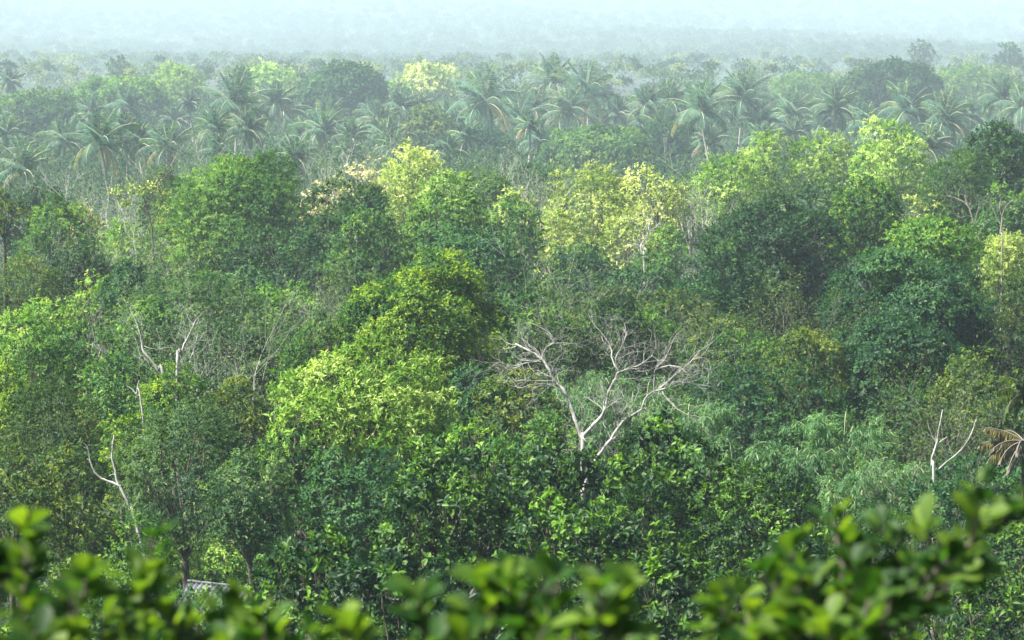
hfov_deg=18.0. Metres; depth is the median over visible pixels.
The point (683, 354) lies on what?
broadleaf tree
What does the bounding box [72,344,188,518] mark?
broadleaf tree
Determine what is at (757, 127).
coconut palm
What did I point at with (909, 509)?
broadleaf tree
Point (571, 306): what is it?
broadleaf tree
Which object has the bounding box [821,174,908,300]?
broadleaf tree
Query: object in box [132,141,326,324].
tree
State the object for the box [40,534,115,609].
shrub
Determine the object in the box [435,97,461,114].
coconut palm
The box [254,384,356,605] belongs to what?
broadleaf tree
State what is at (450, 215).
broadleaf tree
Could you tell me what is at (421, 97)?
coconut palm
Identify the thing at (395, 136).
coconut palm
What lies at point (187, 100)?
coconut palm
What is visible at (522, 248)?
broadleaf tree
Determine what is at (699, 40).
distant forest
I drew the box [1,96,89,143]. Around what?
broadleaf tree
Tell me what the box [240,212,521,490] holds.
twiggy shrub
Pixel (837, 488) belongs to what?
bamboo clump
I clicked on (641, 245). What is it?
dead tree
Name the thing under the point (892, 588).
leafy bush
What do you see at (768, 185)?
feathery tree
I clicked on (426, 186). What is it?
feathery tree
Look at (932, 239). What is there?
broadleaf tree
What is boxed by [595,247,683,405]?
broadleaf tree
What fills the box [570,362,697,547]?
bamboo clump
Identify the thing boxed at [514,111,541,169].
coconut palm
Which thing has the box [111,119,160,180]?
coconut palm
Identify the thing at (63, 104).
coconut palm
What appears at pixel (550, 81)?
coconut palm
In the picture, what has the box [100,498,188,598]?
shrub
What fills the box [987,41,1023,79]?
broadleaf tree
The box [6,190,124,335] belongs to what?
broadleaf tree
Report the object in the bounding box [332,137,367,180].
coconut palm
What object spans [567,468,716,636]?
broadleaf tree
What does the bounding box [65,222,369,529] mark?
twiggy shrub
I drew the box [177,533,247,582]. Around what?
shrub
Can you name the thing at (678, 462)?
broadleaf tree
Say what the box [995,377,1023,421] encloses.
coconut palm
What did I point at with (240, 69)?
coconut palm
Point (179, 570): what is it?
shrub
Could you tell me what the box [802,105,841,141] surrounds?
coconut palm
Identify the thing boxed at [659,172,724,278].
broadleaf tree
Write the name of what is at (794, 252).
broadleaf tree
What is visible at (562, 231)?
feathery tree
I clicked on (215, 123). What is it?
coconut palm
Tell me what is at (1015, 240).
feathery tree
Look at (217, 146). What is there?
coconut palm
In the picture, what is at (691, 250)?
twiggy shrub
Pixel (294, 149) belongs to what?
coconut palm
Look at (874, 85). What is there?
broadleaf tree
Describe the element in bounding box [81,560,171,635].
shrub
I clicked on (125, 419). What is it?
broadleaf tree
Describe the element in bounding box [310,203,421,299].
broadleaf tree
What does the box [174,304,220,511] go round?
dead tree
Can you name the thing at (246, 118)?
coconut palm
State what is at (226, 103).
coconut palm
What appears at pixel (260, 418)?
broadleaf tree
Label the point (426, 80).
broadleaf tree
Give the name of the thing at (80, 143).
coconut palm
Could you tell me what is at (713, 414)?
bamboo clump
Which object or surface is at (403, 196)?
feathery tree
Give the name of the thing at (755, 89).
coconut palm
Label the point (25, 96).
broadleaf tree
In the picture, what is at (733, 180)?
broadleaf tree
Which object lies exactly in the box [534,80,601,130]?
coconut palm
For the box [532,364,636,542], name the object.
bamboo clump
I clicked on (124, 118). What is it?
coconut palm
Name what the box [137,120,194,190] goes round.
coconut palm
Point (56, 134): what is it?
coconut palm
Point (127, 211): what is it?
twiggy shrub
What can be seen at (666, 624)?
broadleaf tree
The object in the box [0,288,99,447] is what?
broadleaf tree
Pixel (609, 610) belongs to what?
leafy bush
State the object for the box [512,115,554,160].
coconut palm
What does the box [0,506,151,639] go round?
leafy bush
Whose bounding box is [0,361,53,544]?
broadleaf tree
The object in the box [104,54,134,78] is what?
broadleaf tree
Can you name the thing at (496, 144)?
broadleaf tree
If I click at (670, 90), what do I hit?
coconut palm
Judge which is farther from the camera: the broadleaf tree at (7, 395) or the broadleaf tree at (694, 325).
the broadleaf tree at (694, 325)
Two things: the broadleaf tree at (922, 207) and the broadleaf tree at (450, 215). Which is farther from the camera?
the broadleaf tree at (922, 207)
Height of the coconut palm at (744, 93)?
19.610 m
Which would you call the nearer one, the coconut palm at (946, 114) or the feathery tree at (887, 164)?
the feathery tree at (887, 164)
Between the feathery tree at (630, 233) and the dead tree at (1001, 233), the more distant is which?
the feathery tree at (630, 233)
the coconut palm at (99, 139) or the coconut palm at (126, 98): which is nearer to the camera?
the coconut palm at (99, 139)
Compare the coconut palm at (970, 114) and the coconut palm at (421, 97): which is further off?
the coconut palm at (421, 97)
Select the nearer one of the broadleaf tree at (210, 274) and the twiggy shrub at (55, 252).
the broadleaf tree at (210, 274)
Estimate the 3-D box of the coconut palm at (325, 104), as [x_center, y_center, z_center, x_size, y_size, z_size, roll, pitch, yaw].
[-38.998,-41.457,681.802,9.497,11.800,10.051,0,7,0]
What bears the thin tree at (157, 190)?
on the ground
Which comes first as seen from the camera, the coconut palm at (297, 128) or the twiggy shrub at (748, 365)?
the twiggy shrub at (748, 365)
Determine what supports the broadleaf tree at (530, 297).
on the ground
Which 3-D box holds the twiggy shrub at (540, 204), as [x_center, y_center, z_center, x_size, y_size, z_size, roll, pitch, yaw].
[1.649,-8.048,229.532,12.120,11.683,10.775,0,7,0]
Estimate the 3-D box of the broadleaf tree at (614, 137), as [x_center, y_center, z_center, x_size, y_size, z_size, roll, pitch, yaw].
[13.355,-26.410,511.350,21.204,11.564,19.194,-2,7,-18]
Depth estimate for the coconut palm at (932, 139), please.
369.44 m
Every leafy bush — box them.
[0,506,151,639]
[104,519,337,639]
[317,551,687,639]
[684,461,1023,639]
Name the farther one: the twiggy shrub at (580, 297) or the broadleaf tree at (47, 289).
the broadleaf tree at (47, 289)
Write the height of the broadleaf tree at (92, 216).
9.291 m
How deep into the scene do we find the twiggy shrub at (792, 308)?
107.02 m
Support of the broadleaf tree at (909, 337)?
on the ground
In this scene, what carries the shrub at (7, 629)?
on the ground
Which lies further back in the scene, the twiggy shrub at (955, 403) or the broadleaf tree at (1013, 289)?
the broadleaf tree at (1013, 289)
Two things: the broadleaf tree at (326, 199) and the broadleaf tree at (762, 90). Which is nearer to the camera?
the broadleaf tree at (326, 199)
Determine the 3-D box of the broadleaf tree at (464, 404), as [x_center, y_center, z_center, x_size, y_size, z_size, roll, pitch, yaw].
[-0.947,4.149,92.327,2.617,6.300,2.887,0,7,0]
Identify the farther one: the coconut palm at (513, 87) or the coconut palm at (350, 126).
the coconut palm at (513, 87)
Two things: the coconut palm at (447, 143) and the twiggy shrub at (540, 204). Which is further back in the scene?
the coconut palm at (447, 143)
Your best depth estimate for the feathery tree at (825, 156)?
234.67 m
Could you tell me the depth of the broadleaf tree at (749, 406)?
93.22 m
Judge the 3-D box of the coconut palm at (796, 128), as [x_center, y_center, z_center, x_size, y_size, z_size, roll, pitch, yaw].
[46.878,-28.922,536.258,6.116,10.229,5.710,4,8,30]
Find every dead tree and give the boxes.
[83,435,161,618]
[125,292,189,535]
[127,381,154,547]
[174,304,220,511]
[462,288,742,579]
[611,201,676,283]
[927,410,976,639]
[942,182,994,286]
[967,185,1023,386]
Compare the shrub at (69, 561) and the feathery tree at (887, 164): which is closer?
the shrub at (69, 561)
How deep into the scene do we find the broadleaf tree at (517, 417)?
90.52 m
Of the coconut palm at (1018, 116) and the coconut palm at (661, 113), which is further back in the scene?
the coconut palm at (1018, 116)
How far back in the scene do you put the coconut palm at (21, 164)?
342.38 m
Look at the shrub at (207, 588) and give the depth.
64.37 m
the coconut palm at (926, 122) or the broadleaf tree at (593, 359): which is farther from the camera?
the coconut palm at (926, 122)
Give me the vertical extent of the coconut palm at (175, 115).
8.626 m
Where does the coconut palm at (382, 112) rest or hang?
on the ground
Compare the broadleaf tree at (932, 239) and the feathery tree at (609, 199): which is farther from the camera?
the feathery tree at (609, 199)
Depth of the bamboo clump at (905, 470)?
77.24 m
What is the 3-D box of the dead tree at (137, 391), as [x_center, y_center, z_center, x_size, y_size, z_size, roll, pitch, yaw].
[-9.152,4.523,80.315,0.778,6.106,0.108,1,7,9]
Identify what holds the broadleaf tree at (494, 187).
on the ground
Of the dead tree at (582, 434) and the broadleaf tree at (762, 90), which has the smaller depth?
the dead tree at (582, 434)
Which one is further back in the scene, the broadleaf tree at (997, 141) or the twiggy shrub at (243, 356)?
the broadleaf tree at (997, 141)
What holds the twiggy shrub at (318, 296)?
on the ground
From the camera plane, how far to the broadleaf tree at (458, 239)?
132.98 m
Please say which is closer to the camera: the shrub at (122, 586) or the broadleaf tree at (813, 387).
the shrub at (122, 586)
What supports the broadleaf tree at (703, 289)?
on the ground
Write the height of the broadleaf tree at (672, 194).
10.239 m
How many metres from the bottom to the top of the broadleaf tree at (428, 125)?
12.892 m
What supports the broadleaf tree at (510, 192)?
on the ground
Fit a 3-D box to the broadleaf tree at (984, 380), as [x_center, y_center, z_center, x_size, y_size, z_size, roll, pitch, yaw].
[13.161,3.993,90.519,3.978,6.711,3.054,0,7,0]
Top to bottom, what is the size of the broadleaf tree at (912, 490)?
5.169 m
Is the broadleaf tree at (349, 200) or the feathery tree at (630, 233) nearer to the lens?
the broadleaf tree at (349, 200)
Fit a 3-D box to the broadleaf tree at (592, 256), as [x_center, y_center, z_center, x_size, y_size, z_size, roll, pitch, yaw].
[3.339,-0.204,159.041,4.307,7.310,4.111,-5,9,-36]
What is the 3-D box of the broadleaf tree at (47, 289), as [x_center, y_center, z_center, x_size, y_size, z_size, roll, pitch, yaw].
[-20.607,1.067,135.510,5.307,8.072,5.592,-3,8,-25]
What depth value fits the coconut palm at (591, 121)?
677.89 m
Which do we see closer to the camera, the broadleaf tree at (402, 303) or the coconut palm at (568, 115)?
the broadleaf tree at (402, 303)
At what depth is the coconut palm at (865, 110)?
715.75 m
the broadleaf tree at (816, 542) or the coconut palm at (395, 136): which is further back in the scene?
the coconut palm at (395, 136)
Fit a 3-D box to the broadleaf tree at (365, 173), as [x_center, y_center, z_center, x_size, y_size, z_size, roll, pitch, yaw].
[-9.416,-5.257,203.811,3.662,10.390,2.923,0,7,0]
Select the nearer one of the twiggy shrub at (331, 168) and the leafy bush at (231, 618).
the leafy bush at (231, 618)
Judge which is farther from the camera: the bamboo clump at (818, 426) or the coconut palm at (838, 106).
the coconut palm at (838, 106)
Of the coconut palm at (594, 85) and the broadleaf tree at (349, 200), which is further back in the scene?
the coconut palm at (594, 85)
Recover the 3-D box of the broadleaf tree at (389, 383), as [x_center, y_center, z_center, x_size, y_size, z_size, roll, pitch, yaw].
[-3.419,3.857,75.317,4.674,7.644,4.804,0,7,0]
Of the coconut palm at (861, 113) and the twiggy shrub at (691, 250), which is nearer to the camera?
the twiggy shrub at (691, 250)
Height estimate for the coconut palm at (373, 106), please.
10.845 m
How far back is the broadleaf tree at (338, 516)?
68.76 m
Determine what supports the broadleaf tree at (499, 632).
on the ground
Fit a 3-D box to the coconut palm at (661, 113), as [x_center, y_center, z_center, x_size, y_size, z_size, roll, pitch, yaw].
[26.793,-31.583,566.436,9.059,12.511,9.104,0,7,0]
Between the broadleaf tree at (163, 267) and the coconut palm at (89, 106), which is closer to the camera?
the broadleaf tree at (163, 267)
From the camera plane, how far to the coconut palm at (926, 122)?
508.62 m
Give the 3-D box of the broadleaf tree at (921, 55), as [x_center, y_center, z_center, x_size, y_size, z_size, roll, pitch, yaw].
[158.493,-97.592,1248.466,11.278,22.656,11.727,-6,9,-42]
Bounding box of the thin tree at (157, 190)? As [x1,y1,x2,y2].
[98,145,186,338]
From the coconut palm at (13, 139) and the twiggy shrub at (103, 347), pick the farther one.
the coconut palm at (13, 139)
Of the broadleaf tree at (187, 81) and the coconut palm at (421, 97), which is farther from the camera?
the broadleaf tree at (187, 81)
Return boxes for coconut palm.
[0,65,25,94]
[0,103,23,127]
[0,112,30,155]
[0,140,51,193]
[2,133,36,159]
[36,115,90,173]
[46,99,66,128]
[61,108,141,199]
[67,133,92,160]
[69,93,105,133]
[106,81,150,122]
[111,112,140,182]
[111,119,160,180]
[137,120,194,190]
[140,125,179,169]
[159,106,192,138]
[177,91,200,141]
[190,108,231,145]
[195,66,282,159]
[197,131,236,166]
[222,104,269,155]
[223,64,260,136]
[249,79,300,146]
[257,85,313,141]
[270,132,321,196]
[277,117,326,151]
[292,106,346,164]
[305,96,348,139]
[331,118,373,176]
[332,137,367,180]
[352,95,397,135]
[359,105,399,155]
[365,113,418,162]
[374,128,410,173]
[383,82,419,128]
[407,91,434,120]
[425,130,469,170]
[433,100,466,136]
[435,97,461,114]
[444,116,486,165]
[445,62,522,132]
[489,81,541,124]
[489,88,545,140]
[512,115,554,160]
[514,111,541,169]
[517,87,551,128]
[521,52,579,128]
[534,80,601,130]
[549,58,622,125]
[578,105,612,126]
[599,96,631,129]
[625,109,651,132]
[626,84,673,127]
[639,104,686,146]
[648,77,692,123]
[658,75,740,163]
[688,123,731,162]
[712,66,778,154]
[713,81,764,125]
[736,99,784,138]
[742,120,782,160]
[769,86,818,151]
[773,115,811,155]
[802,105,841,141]
[809,81,859,161]
[814,132,853,170]
[844,98,881,142]
[844,103,881,134]
[854,120,904,165]
[877,77,934,143]
[886,101,913,125]
[902,122,953,197]
[917,113,965,168]
[920,88,976,178]
[955,98,982,143]
[959,128,1004,166]
[972,103,1009,133]
[977,75,1023,130]
[978,427,1023,637]
[992,78,1023,132]
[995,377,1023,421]
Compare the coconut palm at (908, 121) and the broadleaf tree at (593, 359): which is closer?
the broadleaf tree at (593, 359)
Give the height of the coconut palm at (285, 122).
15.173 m
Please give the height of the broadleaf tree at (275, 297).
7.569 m
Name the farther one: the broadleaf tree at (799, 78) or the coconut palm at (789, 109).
the broadleaf tree at (799, 78)
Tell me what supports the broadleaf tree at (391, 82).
on the ground
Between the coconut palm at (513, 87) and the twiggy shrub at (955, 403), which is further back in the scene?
the coconut palm at (513, 87)
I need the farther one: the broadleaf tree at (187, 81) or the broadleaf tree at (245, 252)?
the broadleaf tree at (187, 81)
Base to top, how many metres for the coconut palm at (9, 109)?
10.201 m
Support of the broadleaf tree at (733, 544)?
on the ground
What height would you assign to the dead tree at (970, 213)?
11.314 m
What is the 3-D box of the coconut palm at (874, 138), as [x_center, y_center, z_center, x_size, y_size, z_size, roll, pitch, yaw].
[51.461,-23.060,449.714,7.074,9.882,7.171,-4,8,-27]
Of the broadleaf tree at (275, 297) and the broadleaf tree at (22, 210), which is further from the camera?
the broadleaf tree at (22, 210)
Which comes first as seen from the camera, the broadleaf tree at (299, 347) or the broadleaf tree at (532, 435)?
the broadleaf tree at (532, 435)
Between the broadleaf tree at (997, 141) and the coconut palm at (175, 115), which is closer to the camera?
the broadleaf tree at (997, 141)
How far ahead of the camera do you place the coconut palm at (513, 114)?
627.83 m
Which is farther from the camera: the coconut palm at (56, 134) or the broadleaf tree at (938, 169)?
the coconut palm at (56, 134)
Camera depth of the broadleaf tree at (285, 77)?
916.80 m
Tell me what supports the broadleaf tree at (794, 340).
on the ground
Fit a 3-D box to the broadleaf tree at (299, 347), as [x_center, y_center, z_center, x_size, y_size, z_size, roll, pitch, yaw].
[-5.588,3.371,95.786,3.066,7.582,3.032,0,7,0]
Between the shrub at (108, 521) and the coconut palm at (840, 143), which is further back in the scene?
the coconut palm at (840, 143)
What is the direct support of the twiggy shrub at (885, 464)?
on the ground
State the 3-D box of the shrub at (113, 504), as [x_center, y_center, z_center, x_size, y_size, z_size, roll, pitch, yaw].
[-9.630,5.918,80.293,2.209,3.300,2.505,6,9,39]
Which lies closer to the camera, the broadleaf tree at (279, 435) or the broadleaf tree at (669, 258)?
the broadleaf tree at (279, 435)
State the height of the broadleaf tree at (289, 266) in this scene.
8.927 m
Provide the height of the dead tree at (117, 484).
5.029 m
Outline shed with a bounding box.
[180,580,267,629]
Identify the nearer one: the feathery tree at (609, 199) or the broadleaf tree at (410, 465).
the broadleaf tree at (410, 465)
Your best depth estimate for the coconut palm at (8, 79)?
879.17 m
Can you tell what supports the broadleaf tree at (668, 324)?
on the ground
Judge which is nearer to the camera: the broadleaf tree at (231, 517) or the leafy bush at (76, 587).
the leafy bush at (76, 587)
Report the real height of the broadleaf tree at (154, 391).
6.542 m
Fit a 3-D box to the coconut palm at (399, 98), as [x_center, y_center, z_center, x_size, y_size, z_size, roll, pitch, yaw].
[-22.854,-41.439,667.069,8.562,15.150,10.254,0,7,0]
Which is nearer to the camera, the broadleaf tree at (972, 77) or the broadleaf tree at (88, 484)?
the broadleaf tree at (88, 484)
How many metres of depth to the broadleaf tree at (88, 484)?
76.06 m
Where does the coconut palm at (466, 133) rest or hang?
on the ground
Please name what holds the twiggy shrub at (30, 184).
on the ground
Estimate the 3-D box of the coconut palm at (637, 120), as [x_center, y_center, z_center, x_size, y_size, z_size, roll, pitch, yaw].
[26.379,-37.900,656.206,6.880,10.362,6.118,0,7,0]
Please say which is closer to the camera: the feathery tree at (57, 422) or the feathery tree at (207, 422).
the feathery tree at (207, 422)
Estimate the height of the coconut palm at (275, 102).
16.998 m
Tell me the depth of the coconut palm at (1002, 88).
609.21 m
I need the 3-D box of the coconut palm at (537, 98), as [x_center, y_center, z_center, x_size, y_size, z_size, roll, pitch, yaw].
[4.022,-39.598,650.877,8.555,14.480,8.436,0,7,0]
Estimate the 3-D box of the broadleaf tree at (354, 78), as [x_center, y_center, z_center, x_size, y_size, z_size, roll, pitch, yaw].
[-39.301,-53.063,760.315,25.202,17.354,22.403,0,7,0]
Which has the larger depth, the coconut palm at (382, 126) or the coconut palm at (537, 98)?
the coconut palm at (537, 98)
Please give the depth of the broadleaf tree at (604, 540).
54.72 m
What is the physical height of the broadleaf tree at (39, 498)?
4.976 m
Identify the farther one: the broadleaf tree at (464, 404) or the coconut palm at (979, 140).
the coconut palm at (979, 140)
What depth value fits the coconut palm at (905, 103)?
546.74 m
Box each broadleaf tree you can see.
[0,85,90,132]
[0,181,76,291]
[0,186,32,377]
[0,250,83,387]
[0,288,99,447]
[0,308,78,505]
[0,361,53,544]
[0,438,73,617]
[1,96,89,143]
[2,438,115,567]
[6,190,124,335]
[34,319,138,509]
[41,233,116,392]
[62,197,105,345]
[64,268,128,429]
[71,74,175,123]
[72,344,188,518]
[94,254,174,397]
[94,404,163,588]
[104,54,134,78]
[107,293,197,485]
[127,360,217,590]
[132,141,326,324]
[135,163,196,268]
[136,251,193,306]
[150,60,210,104]
[167,266,248,354]
[179,310,278,492]
[193,439,309,595]
[197,372,276,578]
[205,309,331,500]
[210,262,298,361]
[220,221,303,375]
[230,279,340,426]
[241,520,392,639]
[245,55,306,102]
[245,420,358,622]
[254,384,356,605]
[264,320,463,597]
[267,219,341,332]
[272,307,363,515]
[281,441,428,596]
[295,169,398,289]
[295,175,343,320]
[296,58,391,122]
[307,540,472,639]
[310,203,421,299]
[320,244,521,482]
[334,155,390,270]
[362,431,539,639]
[368,422,461,565]
[377,79,415,109]
[391,59,463,102]
[391,168,502,309]
[400,103,456,156]
[407,222,538,391]
[429,574,590,639]
[433,123,518,171]
[440,408,515,563]
[441,358,515,511]
[459,360,577,557]
[461,168,520,276]
[470,182,548,241]
[476,272,556,441]
[482,289,594,487]
[484,193,543,272]
[484,227,550,389]
[484,422,618,579]
[486,485,658,639]
[488,160,568,266]
[495,404,595,577]
[511,261,617,412]
[531,119,664,179]
[541,241,618,380]
[562,280,664,426]
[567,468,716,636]
[569,294,659,452]
[591,406,739,632]
[591,549,744,639]
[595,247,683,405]
[611,304,689,403]
[614,161,691,296]
[631,223,698,290]
[634,285,725,409]
[636,118,703,170]
[655,268,747,388]
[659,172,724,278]
[665,338,759,433]
[672,308,784,433]
[677,358,789,486]
[678,239,774,336]
[678,460,834,639]
[683,150,768,234]
[693,189,853,346]
[695,328,797,475]
[714,82,780,105]
[728,524,881,639]
[739,354,868,477]
[756,325,853,453]
[767,67,844,104]
[777,168,861,285]
[810,241,1014,419]
[815,309,979,469]
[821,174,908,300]
[831,493,946,633]
[834,54,943,126]
[839,377,962,500]
[878,207,991,284]
[894,452,988,639]
[895,556,1023,639]
[901,184,949,226]
[907,38,937,66]
[915,136,1004,290]
[915,433,1020,626]
[916,341,1023,487]
[932,59,1018,101]
[945,117,1023,327]
[948,519,1023,623]
[960,254,1023,473]
[963,181,1023,365]
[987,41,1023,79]
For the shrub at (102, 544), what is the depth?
76.74 m
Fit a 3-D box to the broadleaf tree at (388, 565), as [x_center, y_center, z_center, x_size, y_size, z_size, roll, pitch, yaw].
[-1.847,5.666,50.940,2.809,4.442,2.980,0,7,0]
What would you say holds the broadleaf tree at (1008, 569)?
on the ground
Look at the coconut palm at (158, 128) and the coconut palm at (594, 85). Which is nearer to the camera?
the coconut palm at (158, 128)
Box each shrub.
[0,132,157,295]
[0,615,31,636]
[1,185,158,383]
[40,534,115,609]
[41,487,135,577]
[50,213,207,388]
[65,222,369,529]
[72,277,347,520]
[75,497,180,563]
[79,598,135,639]
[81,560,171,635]
[86,535,129,588]
[88,117,274,267]
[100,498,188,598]
[149,539,197,589]
[160,580,239,639]
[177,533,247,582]
[217,538,283,584]
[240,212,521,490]
[247,215,480,461]
[287,99,485,254]
[457,125,614,280]
[470,191,687,440]
[617,124,749,283]
[657,251,883,434]
[657,302,820,480]
[807,413,1020,639]
[837,314,1023,528]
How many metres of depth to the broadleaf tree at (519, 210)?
169.91 m
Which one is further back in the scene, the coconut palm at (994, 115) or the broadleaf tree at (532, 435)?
the coconut palm at (994, 115)
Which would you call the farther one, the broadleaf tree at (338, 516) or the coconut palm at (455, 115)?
the coconut palm at (455, 115)
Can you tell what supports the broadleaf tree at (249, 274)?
on the ground
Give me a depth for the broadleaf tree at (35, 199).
213.30 m
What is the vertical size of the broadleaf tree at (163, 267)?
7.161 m
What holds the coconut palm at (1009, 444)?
on the ground
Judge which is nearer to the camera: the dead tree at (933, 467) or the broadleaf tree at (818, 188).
the dead tree at (933, 467)
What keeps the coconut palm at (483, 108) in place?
on the ground
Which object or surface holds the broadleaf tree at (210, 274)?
on the ground
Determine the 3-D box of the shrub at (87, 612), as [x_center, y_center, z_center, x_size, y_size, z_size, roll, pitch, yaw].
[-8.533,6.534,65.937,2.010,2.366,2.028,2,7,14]
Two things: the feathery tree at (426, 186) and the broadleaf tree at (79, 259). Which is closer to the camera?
the broadleaf tree at (79, 259)
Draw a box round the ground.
[0,0,1023,639]
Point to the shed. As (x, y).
(198, 584)
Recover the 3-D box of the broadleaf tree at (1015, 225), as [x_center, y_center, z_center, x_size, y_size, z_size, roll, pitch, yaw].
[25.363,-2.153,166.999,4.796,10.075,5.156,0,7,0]
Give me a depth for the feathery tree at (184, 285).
113.62 m
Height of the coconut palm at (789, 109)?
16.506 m
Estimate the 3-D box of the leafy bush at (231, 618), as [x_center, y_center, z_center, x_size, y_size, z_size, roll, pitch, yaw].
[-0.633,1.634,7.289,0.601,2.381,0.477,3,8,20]
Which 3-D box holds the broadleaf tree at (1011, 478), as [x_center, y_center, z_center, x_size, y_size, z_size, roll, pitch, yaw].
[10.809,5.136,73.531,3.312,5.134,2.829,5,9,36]
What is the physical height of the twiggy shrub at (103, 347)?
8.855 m
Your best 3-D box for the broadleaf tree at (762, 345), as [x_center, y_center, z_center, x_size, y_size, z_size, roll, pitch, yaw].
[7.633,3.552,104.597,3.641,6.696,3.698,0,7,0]
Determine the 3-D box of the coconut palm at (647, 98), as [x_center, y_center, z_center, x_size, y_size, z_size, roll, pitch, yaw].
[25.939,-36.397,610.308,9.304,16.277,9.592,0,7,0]
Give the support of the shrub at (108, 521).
on the ground
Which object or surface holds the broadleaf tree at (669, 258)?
on the ground
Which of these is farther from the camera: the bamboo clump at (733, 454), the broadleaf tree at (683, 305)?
the broadleaf tree at (683, 305)
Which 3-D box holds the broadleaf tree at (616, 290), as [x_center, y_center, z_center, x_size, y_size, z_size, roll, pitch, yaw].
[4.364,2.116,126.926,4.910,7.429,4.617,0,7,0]
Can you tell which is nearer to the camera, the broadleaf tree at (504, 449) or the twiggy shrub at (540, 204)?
the broadleaf tree at (504, 449)
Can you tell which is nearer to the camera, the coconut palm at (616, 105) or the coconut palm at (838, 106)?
the coconut palm at (838, 106)
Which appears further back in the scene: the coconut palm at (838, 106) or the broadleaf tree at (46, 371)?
the coconut palm at (838, 106)
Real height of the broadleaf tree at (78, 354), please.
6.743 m
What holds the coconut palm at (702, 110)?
on the ground
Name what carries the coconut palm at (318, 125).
on the ground
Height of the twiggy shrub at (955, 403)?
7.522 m
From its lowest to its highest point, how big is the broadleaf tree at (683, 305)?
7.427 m
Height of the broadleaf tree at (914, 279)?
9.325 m
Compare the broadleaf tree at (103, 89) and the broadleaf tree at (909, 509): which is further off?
the broadleaf tree at (103, 89)
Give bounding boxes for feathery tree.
[0,360,135,576]
[90,387,277,588]
[91,214,166,301]
[102,270,283,465]
[366,136,452,248]
[413,154,485,237]
[527,198,593,327]
[533,158,648,288]
[598,200,663,282]
[736,128,804,223]
[781,127,866,272]
[837,112,939,215]
[958,229,1023,422]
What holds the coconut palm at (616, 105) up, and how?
on the ground
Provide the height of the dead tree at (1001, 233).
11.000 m
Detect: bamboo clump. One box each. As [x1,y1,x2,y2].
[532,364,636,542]
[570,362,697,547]
[634,394,742,543]
[680,429,798,583]
[743,431,849,551]
[779,406,903,526]
[800,458,907,575]
[849,448,951,553]
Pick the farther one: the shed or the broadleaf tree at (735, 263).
the broadleaf tree at (735, 263)
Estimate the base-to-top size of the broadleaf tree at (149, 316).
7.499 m
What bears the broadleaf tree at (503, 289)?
on the ground
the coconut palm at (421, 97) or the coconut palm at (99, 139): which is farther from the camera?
the coconut palm at (421, 97)
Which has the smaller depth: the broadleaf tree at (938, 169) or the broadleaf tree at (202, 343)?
the broadleaf tree at (202, 343)
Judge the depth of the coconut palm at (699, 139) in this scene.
525.11 m
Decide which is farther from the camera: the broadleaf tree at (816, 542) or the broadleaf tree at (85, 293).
the broadleaf tree at (85, 293)
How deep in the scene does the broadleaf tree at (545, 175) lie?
239.68 m
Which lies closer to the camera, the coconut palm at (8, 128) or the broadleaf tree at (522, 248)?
the broadleaf tree at (522, 248)
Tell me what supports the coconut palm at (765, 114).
on the ground
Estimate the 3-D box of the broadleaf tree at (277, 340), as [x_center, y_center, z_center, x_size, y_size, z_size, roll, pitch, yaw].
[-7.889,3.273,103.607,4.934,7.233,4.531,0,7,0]
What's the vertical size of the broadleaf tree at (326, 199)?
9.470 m
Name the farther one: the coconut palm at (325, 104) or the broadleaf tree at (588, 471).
the coconut palm at (325, 104)
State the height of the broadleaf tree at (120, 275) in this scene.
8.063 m
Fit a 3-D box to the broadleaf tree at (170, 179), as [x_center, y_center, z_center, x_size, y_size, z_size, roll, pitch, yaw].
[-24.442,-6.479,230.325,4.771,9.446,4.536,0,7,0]
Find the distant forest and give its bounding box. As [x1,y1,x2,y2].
[0,0,1023,98]
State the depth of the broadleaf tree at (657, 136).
532.34 m
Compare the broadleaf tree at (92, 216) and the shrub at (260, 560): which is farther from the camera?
the broadleaf tree at (92, 216)
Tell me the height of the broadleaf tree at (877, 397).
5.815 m
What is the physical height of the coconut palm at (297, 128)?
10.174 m
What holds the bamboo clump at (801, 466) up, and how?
on the ground
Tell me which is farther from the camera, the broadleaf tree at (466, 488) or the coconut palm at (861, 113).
the coconut palm at (861, 113)
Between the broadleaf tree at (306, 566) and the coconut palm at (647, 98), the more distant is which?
the coconut palm at (647, 98)
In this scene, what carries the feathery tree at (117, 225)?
on the ground
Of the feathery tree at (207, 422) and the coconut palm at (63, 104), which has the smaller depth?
the feathery tree at (207, 422)
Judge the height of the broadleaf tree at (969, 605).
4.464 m
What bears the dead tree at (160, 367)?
on the ground
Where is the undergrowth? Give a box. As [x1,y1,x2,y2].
[0,82,1023,639]
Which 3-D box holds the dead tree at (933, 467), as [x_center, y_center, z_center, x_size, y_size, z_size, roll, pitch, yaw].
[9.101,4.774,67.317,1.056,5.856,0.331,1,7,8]

